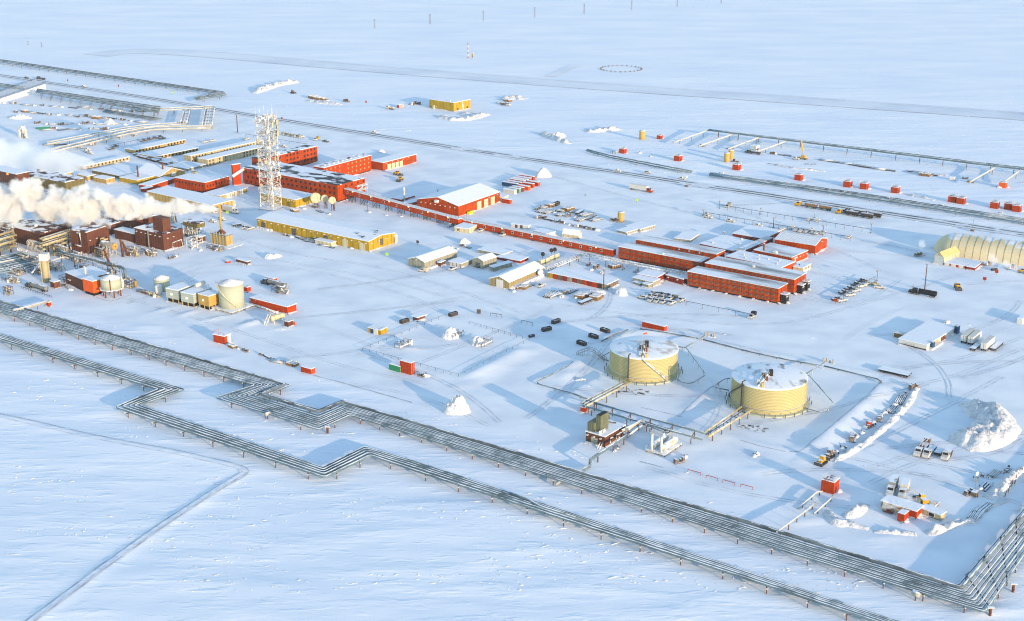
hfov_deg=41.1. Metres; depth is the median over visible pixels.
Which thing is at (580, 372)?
wheel track
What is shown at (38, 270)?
pipework
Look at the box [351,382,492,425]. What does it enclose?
wheel track
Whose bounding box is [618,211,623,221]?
tank
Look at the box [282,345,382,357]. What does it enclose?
wheel track
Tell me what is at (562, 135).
snow pile
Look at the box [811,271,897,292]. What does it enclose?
wheel track
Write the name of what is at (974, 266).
container block
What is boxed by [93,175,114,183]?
plant shed
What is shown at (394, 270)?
wheel track
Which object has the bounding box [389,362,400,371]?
shipping container
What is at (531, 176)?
shipping container
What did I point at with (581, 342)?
waste bin
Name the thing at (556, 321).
waste bin
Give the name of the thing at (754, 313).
pickup truck
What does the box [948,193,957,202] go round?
well house
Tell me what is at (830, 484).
well house
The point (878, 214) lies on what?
dump truck
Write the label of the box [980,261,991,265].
equipment skid
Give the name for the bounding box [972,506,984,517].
pipe bundle
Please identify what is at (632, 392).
wheel track
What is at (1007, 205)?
well house
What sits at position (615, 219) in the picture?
equipment skid
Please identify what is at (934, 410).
wheel track
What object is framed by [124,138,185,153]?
bunkhouse
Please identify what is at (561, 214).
pipe bundle
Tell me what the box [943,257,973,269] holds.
container block
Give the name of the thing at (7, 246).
pipe rack
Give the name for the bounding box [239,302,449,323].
wheel track
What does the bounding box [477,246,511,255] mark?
container block
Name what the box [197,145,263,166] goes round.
bunkhouse
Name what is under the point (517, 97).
snow bank
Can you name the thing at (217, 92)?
pipeline
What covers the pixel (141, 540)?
wheel track
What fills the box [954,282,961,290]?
wheel loader
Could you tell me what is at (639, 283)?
storage box
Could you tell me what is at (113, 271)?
pipework
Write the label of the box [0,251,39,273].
pipe rack
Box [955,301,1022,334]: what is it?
wheel track
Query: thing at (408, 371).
shipping container
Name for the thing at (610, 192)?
wheel track
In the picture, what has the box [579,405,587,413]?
hut
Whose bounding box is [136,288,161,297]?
pipework
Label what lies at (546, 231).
container block
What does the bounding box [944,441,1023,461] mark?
wheel track
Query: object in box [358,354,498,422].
wheel track
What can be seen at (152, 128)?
pipe loop
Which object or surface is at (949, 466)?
wheel track
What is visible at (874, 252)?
wheel track
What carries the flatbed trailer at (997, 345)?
on the snow ground
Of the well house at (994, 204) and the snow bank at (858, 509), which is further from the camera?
the well house at (994, 204)
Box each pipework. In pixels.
[0,225,17,245]
[1,275,20,283]
[2,284,13,295]
[3,265,25,275]
[14,252,38,261]
[27,265,41,275]
[41,191,59,201]
[49,259,65,270]
[52,243,73,257]
[68,250,88,263]
[75,263,98,268]
[79,190,94,200]
[91,246,108,257]
[93,208,112,214]
[102,262,119,274]
[103,211,120,216]
[122,276,136,287]
[123,245,140,256]
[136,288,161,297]
[141,247,157,256]
[161,210,176,222]
[181,223,199,237]
[206,244,223,250]
[271,284,288,294]
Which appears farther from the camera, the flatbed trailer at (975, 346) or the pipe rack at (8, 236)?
the pipe rack at (8, 236)
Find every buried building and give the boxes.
[616,226,637,234]
[625,221,654,232]
[674,232,698,241]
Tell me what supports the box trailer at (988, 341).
on the snow ground
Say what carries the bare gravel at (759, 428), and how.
on the snow ground
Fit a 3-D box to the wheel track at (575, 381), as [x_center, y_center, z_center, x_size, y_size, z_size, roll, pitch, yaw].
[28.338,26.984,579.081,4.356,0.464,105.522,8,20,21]
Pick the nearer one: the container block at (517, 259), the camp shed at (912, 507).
the camp shed at (912, 507)
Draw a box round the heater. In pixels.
[882,505,893,513]
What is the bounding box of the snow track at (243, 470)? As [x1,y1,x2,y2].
[2,415,248,619]
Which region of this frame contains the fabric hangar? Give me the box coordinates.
[934,233,1023,265]
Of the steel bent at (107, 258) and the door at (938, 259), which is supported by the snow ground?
the steel bent at (107, 258)
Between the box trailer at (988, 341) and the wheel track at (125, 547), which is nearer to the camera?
the wheel track at (125, 547)
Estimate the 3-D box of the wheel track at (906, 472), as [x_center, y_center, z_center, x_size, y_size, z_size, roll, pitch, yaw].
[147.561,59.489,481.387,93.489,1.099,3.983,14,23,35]
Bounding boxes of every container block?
[448,256,471,268]
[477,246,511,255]
[488,260,512,271]
[497,253,527,263]
[511,222,530,229]
[533,228,556,235]
[547,267,619,289]
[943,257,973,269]
[966,261,982,270]
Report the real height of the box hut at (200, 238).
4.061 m
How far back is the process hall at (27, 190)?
882.58 m
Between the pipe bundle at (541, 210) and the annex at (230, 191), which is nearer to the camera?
the pipe bundle at (541, 210)
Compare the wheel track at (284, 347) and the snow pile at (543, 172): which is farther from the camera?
the snow pile at (543, 172)
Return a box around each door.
[342,239,347,246]
[359,242,364,249]
[413,260,418,267]
[477,201,480,209]
[484,198,487,206]
[491,196,494,204]
[496,279,502,287]
[591,436,597,444]
[934,255,943,264]
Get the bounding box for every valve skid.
[702,332,715,337]
[821,358,834,363]
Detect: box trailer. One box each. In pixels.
[960,328,974,342]
[967,329,981,344]
[980,335,994,350]
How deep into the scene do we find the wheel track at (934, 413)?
538.07 m
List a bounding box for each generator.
[537,258,544,264]
[542,257,549,263]
[547,254,553,261]
[552,253,558,259]
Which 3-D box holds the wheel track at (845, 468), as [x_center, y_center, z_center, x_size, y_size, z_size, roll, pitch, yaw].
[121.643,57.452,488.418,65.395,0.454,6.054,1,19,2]
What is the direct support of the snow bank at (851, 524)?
on the snow ground
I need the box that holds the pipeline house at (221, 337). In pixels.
[213,328,230,344]
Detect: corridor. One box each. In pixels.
[344,188,461,226]
[462,218,615,255]
[734,236,773,252]
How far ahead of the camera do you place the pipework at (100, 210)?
826.24 m
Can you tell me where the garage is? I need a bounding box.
[371,152,416,170]
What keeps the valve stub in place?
on the snow ground
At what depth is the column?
700.94 m
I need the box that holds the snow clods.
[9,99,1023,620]
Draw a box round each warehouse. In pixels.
[147,186,235,212]
[256,210,397,251]
[259,188,313,207]
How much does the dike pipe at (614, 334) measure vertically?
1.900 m
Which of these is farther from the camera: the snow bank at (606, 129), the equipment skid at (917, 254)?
the snow bank at (606, 129)
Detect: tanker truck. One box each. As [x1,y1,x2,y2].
[25,281,48,291]
[260,278,286,287]
[908,287,936,297]
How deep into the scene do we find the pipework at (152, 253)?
749.92 m
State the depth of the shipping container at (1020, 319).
641.30 m
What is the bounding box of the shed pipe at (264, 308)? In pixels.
[250,303,277,313]
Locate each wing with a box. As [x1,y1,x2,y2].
[139,176,174,189]
[140,186,152,192]
[251,144,318,165]
[313,153,371,175]
[391,193,415,201]
[405,198,417,204]
[733,225,781,240]
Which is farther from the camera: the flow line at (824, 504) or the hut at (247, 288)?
the hut at (247, 288)
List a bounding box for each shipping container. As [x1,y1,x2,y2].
[265,276,276,279]
[301,364,314,373]
[370,325,379,333]
[373,326,382,334]
[377,326,387,334]
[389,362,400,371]
[400,358,414,368]
[401,367,414,374]
[502,181,518,186]
[502,198,511,203]
[503,188,516,193]
[506,179,521,183]
[508,186,520,192]
[509,178,525,181]
[511,185,524,191]
[512,176,528,181]
[515,175,531,179]
[517,184,530,190]
[519,174,534,179]
[522,181,534,187]
[527,180,539,185]
[642,320,666,330]
[897,508,911,524]
[1017,313,1023,324]
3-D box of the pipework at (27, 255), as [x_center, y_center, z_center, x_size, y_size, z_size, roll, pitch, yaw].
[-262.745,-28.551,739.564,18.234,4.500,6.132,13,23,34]
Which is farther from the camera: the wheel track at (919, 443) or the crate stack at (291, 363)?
the crate stack at (291, 363)
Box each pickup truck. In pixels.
[417,267,428,271]
[536,282,545,287]
[647,297,654,301]
[653,298,661,302]
[659,299,668,303]
[667,300,675,304]
[677,297,685,301]
[747,311,756,318]
[837,297,847,301]
[838,289,847,293]
[843,285,854,289]
[844,292,855,296]
[850,281,859,285]
[851,288,860,292]
[856,278,867,282]
[874,284,885,288]
[929,500,939,506]
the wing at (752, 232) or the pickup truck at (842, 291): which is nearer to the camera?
the pickup truck at (842, 291)
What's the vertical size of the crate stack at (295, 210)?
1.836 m
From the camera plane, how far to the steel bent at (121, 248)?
746.81 m
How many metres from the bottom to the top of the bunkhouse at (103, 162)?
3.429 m
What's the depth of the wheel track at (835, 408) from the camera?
543.80 m
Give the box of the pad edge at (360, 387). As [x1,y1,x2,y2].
[313,375,409,401]
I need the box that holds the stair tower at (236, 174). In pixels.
[231,163,243,185]
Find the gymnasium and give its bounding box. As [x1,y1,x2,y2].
[775,231,826,254]
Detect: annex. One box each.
[204,185,247,198]
[699,235,764,253]
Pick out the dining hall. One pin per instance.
(760, 259)
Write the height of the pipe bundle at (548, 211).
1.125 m
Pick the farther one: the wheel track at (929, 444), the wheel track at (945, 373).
the wheel track at (945, 373)
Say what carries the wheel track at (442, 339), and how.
on the snow ground
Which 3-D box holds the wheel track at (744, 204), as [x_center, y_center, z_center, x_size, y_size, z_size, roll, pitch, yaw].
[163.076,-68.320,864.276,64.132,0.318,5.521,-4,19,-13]
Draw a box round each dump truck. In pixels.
[794,201,832,210]
[834,208,873,218]
[843,207,882,217]
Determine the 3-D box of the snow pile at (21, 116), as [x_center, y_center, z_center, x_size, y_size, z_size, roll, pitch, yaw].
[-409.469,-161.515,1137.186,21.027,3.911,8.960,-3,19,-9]
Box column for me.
[38,252,50,282]
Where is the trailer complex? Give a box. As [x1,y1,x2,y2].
[897,320,959,350]
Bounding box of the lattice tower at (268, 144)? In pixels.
[254,103,282,210]
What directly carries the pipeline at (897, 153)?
on the snow ground
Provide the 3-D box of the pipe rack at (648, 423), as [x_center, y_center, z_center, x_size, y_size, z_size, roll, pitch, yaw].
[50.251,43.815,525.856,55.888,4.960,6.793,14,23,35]
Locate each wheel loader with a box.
[393,170,402,175]
[396,176,403,181]
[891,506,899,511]
[912,493,928,503]
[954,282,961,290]
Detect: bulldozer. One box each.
[814,454,827,466]
[825,448,834,460]
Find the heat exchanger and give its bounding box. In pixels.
[99,238,117,255]
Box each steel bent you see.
[103,248,109,261]
[119,239,123,256]
[122,241,128,255]
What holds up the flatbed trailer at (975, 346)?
on the snow ground
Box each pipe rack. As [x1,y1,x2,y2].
[0,230,15,253]
[0,237,15,255]
[0,243,15,251]
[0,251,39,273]
[39,229,69,253]
[39,234,70,251]
[39,238,70,250]
[544,254,581,270]
[581,252,687,274]
[581,378,631,412]
[582,400,706,443]
[623,423,642,435]
[643,421,672,432]
[704,406,753,440]
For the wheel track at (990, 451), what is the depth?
504.86 m
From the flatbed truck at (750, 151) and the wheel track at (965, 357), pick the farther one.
the flatbed truck at (750, 151)
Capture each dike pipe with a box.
[537,361,589,399]
[601,329,627,341]
[640,328,698,338]
[702,339,816,365]
[824,365,881,382]
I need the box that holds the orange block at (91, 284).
[82,275,102,295]
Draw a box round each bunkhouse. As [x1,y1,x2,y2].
[77,155,129,169]
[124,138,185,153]
[137,144,198,157]
[183,139,264,161]
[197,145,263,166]
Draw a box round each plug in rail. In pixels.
[687,301,752,316]
[705,212,849,236]
[719,205,867,228]
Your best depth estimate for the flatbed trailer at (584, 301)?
670.62 m
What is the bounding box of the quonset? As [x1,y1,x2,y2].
[562,228,581,238]
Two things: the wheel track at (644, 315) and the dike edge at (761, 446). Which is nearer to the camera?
the dike edge at (761, 446)
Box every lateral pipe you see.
[673,130,707,143]
[698,134,733,146]
[727,137,760,149]
[757,141,787,152]
[969,167,996,182]
[1005,169,1020,180]
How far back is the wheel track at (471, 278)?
710.90 m
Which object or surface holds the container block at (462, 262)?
on the snow ground
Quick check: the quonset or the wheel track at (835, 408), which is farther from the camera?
the quonset
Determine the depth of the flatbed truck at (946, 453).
497.48 m
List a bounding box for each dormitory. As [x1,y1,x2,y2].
[618,242,709,271]
[635,235,724,259]
[687,266,789,304]
[705,256,810,294]
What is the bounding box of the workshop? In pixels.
[417,183,500,216]
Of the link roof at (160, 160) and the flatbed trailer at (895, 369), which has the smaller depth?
the flatbed trailer at (895, 369)
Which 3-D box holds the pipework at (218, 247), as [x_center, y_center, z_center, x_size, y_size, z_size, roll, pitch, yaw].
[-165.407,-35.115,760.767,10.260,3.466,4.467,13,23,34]
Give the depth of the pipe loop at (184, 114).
1127.30 m
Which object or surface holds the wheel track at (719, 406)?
on the snow ground
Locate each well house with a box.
[619,146,627,153]
[674,153,684,160]
[732,161,742,169]
[794,171,805,180]
[821,472,842,493]
[843,178,854,187]
[860,180,870,189]
[890,184,901,192]
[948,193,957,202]
[956,194,967,204]
[990,199,1001,208]
[999,179,1008,187]
[1004,200,1013,209]
[1012,202,1023,211]
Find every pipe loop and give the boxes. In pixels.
[47,122,187,144]
[51,125,211,152]
[150,105,213,113]
[180,108,190,125]
[202,106,214,124]
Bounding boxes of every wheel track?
[0,413,248,620]
[3,76,1022,234]
[3,414,245,620]
[25,471,241,620]
[127,299,425,384]
[130,298,426,382]
[169,256,451,297]
[173,257,449,298]
[174,264,444,312]
[178,265,441,313]
[209,309,259,320]
[222,52,1012,112]
[237,301,448,322]
[238,239,522,313]
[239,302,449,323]
[240,238,525,312]
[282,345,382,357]
[284,346,385,358]
[316,269,447,288]
[316,325,425,379]
[318,266,468,289]
[319,324,429,378]
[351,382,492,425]
[352,384,488,426]
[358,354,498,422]
[359,352,502,421]
[376,251,519,290]
[377,250,520,289]
[377,335,485,351]
[381,335,487,348]
[387,334,488,350]
[394,336,490,349]
[397,296,462,314]
[415,306,551,363]
[415,306,555,365]
[433,270,514,295]
[524,335,610,417]
[527,168,690,212]
[527,169,686,212]
[528,335,614,418]
[530,277,952,324]
[532,277,948,323]
[548,313,747,323]
[550,315,742,324]
[554,385,726,396]
[556,384,712,394]
[582,318,770,354]
[587,274,609,319]
[588,327,642,343]
[590,320,768,356]
[591,274,612,319]
[644,467,849,508]
[646,465,850,505]
[665,390,817,408]
[667,327,732,334]
[668,389,813,407]
[701,377,717,431]
[708,377,721,428]
[721,201,792,204]
[730,207,884,272]
[734,207,888,272]
[740,382,925,423]
[749,384,928,424]
[761,468,945,476]
[763,470,945,478]
[804,280,900,303]
[805,279,897,302]
[806,271,893,292]
[807,446,1023,505]
[809,444,1023,503]
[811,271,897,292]
[825,249,929,257]
[827,250,929,258]
[842,304,910,339]
[845,305,913,340]
[855,451,913,469]
[858,455,912,471]
[864,377,1003,449]
[867,431,1023,481]
[872,434,1023,483]
[873,376,999,441]
[878,347,1021,382]
[880,349,1022,384]
[884,441,1013,447]
[887,443,1015,449]
[893,338,1022,367]
[895,336,1021,365]
[895,457,1021,481]
[898,456,1004,476]
[904,360,1019,367]
[905,362,975,369]
[909,347,947,398]
[915,348,951,399]
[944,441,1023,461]
[949,438,1021,458]
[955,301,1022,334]
[960,300,1019,331]
[961,356,1023,376]
[962,359,1023,378]
[975,324,1023,341]
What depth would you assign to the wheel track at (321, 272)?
716.79 m
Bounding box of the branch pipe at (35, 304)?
[12,300,49,310]
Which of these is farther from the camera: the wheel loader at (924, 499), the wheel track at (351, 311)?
the wheel track at (351, 311)
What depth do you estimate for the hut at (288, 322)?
637.31 m
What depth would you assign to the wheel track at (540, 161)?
968.40 m
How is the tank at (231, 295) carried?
on the snow ground
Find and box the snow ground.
[0,0,1023,620]
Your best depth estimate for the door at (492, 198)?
858.83 m
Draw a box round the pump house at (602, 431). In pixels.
[584,411,625,448]
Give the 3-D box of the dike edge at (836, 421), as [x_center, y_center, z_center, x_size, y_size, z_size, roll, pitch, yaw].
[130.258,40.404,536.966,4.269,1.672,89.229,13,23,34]
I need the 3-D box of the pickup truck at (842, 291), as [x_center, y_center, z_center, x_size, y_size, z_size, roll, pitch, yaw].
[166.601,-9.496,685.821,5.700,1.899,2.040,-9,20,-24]
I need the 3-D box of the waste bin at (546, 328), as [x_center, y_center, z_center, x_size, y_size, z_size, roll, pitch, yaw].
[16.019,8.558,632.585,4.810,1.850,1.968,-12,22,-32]
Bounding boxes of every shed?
[56,170,72,174]
[65,266,108,290]
[76,172,95,180]
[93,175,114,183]
[235,257,251,265]
[250,294,296,314]
[408,246,456,268]
[472,253,496,269]
[489,261,545,289]
[632,275,660,286]
[880,494,923,520]
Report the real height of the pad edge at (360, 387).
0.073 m
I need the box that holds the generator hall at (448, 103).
[429,96,470,111]
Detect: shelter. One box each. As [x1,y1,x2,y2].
[314,238,337,245]
[411,312,426,321]
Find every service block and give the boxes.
[637,268,667,282]
[665,271,687,285]
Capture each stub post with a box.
[987,606,994,615]
[1010,583,1017,592]
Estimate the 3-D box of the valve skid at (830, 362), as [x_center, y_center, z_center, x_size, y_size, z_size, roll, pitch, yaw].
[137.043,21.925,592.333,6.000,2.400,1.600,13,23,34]
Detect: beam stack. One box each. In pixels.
[568,288,578,293]
[849,163,865,166]
[975,503,990,512]
[981,481,992,491]
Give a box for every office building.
[174,171,229,192]
[242,161,367,202]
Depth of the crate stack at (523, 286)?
692.28 m
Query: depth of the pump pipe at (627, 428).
517.13 m
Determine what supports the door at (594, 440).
in the pump house at (602, 431)
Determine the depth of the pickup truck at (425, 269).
720.05 m
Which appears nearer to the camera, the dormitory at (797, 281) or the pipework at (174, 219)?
the dormitory at (797, 281)
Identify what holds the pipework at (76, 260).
on the snow ground
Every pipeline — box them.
[0,59,226,100]
[0,83,24,89]
[0,300,1023,612]
[0,333,897,620]
[36,88,160,117]
[586,149,691,172]
[708,129,1023,173]
[709,172,1023,223]
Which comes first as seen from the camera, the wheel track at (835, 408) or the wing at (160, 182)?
the wheel track at (835, 408)
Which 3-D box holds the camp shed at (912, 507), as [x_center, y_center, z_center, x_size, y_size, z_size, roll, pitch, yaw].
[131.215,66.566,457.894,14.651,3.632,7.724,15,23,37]
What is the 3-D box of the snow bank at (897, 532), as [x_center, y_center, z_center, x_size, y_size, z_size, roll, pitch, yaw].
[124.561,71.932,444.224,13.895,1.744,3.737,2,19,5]
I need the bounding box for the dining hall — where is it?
[726,250,794,269]
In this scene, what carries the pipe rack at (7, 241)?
on the snow ground
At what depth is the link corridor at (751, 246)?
761.93 m
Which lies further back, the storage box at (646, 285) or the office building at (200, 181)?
the office building at (200, 181)
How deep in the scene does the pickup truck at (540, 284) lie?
695.62 m
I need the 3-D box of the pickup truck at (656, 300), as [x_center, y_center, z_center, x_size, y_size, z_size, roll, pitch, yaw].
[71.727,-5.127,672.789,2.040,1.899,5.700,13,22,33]
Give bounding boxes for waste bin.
[399,318,409,323]
[448,311,457,316]
[541,326,551,331]
[551,318,560,323]
[576,339,586,345]
[588,333,598,338]
[600,327,609,333]
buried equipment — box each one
[839,445,846,451]
[881,410,887,415]
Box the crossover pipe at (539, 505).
[509,492,588,522]
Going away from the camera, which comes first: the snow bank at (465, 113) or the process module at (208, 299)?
the process module at (208, 299)
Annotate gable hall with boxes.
[135,162,184,178]
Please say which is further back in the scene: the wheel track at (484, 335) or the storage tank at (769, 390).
the wheel track at (484, 335)
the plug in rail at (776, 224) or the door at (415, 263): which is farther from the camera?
the plug in rail at (776, 224)
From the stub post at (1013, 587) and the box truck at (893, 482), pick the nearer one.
the stub post at (1013, 587)
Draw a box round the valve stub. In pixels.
[911,590,920,600]
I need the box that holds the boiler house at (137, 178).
[119,166,153,185]
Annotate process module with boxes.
[165,279,194,303]
[181,280,211,307]
[198,290,218,310]
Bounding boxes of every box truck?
[222,204,239,213]
[629,183,653,192]
[886,474,898,494]
[898,477,910,498]
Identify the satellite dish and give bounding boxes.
[310,193,320,207]
[321,195,327,208]
[328,197,335,210]
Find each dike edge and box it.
[678,381,719,416]
[741,440,784,451]
[789,380,881,451]
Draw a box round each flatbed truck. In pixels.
[744,149,760,154]
[913,436,930,456]
[922,444,937,458]
[940,448,952,460]
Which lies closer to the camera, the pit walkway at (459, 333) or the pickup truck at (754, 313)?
the pit walkway at (459, 333)
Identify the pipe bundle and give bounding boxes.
[268,358,285,363]
[535,208,548,212]
[542,209,554,213]
[543,290,558,298]
[549,290,563,296]
[555,212,568,216]
[574,216,587,221]
[577,211,593,215]
[589,217,602,221]
[885,405,898,413]
[893,394,907,404]
[967,510,981,521]
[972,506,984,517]
[981,502,994,511]
[987,469,1001,477]
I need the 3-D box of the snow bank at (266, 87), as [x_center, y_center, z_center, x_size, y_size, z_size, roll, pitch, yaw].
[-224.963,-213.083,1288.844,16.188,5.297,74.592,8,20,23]
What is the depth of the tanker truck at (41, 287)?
690.59 m
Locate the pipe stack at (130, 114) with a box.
[102,109,161,120]
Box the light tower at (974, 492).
[970,472,978,496]
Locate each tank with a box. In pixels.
[94,274,129,300]
[153,275,169,291]
[154,284,162,295]
[211,279,253,313]
[264,311,284,324]
[604,332,682,385]
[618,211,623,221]
[639,130,645,139]
[724,152,729,161]
[725,362,811,417]
[728,149,733,159]
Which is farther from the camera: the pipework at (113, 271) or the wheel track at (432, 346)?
the pipework at (113, 271)
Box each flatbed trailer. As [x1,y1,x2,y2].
[578,297,592,304]
[878,367,909,377]
[881,366,911,373]
[934,447,943,455]
[970,343,980,350]
[990,340,1003,350]
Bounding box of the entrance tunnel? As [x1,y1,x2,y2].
[932,246,959,265]
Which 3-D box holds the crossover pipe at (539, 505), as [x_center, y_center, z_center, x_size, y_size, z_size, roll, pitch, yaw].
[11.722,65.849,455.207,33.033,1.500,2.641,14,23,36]
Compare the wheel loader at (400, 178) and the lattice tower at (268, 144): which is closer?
the lattice tower at (268, 144)
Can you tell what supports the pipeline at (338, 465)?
on the snow ground
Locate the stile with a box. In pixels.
[576,347,606,360]
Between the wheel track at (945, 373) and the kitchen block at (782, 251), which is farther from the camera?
the kitchen block at (782, 251)
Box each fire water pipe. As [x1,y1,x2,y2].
[677,346,705,385]
[714,378,729,391]
[805,375,832,411]
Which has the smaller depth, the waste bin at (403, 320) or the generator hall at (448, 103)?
the waste bin at (403, 320)
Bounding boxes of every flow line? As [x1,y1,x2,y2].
[776,502,816,534]
[797,491,822,508]
[813,495,833,513]
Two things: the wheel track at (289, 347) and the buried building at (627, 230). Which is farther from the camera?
the buried building at (627, 230)
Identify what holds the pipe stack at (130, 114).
on the snow ground
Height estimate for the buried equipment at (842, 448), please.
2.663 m
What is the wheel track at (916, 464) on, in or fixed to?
on the snow ground
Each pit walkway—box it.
[394,338,412,347]
[452,329,463,337]
[476,336,492,346]
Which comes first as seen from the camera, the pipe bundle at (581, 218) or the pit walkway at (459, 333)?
the pit walkway at (459, 333)
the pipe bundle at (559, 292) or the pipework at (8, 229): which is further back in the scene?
the pipework at (8, 229)
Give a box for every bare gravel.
[609,387,630,392]
[632,389,648,394]
[737,424,752,428]
[747,425,770,432]
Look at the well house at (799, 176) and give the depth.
922.60 m
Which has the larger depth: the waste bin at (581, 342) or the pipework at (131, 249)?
the pipework at (131, 249)
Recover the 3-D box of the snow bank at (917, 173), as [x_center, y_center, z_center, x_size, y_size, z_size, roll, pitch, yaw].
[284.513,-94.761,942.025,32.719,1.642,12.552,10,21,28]
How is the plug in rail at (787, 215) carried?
on the snow ground
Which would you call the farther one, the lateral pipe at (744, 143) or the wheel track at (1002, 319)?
the lateral pipe at (744, 143)
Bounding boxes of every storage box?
[633,280,642,285]
[642,282,652,288]
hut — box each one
[49,279,59,288]
[194,234,206,242]
[244,285,250,292]
[283,318,293,326]
[437,259,445,266]
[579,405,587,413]
[751,144,759,150]
[793,261,811,271]
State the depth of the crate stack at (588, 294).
679.86 m
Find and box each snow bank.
[252,78,299,92]
[306,99,341,104]
[434,112,490,120]
[456,112,474,115]
[499,95,528,99]
[538,131,571,143]
[584,126,623,132]
[767,163,825,171]
[823,510,853,526]
[830,387,920,462]
[840,502,869,518]
[847,521,869,529]
[873,529,916,535]
[902,170,946,176]
[904,194,933,200]
[923,518,978,535]
[946,398,1021,451]
[982,466,1023,501]
[992,499,1009,506]
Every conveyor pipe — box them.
[56,248,126,277]
[58,252,123,276]
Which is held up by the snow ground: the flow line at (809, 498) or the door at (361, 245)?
the flow line at (809, 498)
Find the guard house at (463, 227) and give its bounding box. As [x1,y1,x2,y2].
[454,222,477,232]
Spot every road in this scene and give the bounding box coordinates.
[0,74,1023,236]
[85,48,1023,119]
[546,64,579,76]
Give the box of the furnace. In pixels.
[206,209,242,248]
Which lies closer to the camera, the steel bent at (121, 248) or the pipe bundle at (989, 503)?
the pipe bundle at (989, 503)
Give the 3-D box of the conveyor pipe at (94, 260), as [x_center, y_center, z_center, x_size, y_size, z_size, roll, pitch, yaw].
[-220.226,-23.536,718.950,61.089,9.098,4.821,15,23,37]
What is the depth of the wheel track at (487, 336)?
627.30 m
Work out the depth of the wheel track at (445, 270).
721.77 m
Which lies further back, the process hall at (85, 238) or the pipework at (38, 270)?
the process hall at (85, 238)
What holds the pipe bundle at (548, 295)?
on the snow ground
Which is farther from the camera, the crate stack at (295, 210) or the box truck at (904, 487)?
the crate stack at (295, 210)
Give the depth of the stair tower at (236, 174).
906.58 m
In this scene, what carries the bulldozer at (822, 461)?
on the snow ground
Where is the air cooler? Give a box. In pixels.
[183,219,205,236]
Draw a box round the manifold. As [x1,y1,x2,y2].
[26,239,42,252]
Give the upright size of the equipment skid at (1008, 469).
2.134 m
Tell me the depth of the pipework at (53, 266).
722.80 m
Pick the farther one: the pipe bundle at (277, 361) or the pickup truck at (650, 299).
the pickup truck at (650, 299)
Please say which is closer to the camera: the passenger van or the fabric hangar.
the passenger van
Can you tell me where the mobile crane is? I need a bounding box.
[797,138,807,159]
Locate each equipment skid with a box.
[417,373,424,377]
[562,289,569,294]
[585,226,595,230]
[592,263,600,269]
[609,217,618,221]
[673,456,685,463]
[846,432,855,442]
[862,423,874,429]
[873,413,882,422]
[907,382,919,389]
[914,252,924,256]
[962,487,973,495]
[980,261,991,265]
[1002,464,1011,472]
[1004,263,1015,269]
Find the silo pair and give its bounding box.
[17,125,27,137]
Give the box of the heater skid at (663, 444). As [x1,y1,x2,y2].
[646,433,681,456]
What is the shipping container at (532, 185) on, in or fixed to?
on the snow ground
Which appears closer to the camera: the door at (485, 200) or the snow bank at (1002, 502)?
the snow bank at (1002, 502)
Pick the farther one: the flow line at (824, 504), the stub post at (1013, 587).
the flow line at (824, 504)
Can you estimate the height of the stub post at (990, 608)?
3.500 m
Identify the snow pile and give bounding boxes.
[8,114,31,118]
[104,118,114,124]
[264,253,281,258]
[440,327,460,339]
[442,395,470,414]
[458,238,470,243]
[469,336,485,346]
[535,167,551,177]
[552,132,565,137]
[575,378,586,381]
[614,287,627,295]
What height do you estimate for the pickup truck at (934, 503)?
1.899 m
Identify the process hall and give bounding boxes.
[0,165,29,190]
[0,212,62,249]
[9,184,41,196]
[29,169,85,192]
[30,215,71,229]
[69,222,109,254]
[82,210,142,235]
[114,227,135,243]
[134,215,183,251]
[142,212,156,224]
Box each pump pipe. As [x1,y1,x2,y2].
[580,434,628,470]
[621,418,643,437]
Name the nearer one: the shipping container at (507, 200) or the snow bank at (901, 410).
the snow bank at (901, 410)
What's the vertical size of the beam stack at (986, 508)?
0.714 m
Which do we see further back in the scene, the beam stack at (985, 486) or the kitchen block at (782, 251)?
the kitchen block at (782, 251)
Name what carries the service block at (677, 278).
on the snow ground
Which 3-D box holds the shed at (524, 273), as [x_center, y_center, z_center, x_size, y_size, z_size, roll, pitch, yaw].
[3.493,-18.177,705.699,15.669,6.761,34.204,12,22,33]
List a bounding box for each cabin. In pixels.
[500,194,507,201]
[921,504,946,522]
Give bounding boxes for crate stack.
[91,115,101,118]
[227,343,236,348]
[286,360,298,366]
[290,208,298,212]
[519,284,528,289]
[545,202,554,207]
[562,205,574,211]
[574,291,587,299]
[585,291,591,297]
[589,292,603,300]
[608,263,620,268]
[894,331,906,337]
[919,171,930,176]
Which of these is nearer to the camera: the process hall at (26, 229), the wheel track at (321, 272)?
the wheel track at (321, 272)
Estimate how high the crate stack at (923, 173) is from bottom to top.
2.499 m
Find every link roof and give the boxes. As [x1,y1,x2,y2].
[92,163,139,178]
[134,154,176,165]
[167,160,205,171]
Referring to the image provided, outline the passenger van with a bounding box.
[637,294,647,299]
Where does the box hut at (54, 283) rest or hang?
on the snow ground
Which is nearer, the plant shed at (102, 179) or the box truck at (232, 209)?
the box truck at (232, 209)
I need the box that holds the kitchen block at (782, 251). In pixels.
[753,243,808,264]
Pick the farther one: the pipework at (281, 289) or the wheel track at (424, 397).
the pipework at (281, 289)
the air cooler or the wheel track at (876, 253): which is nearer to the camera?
the wheel track at (876, 253)

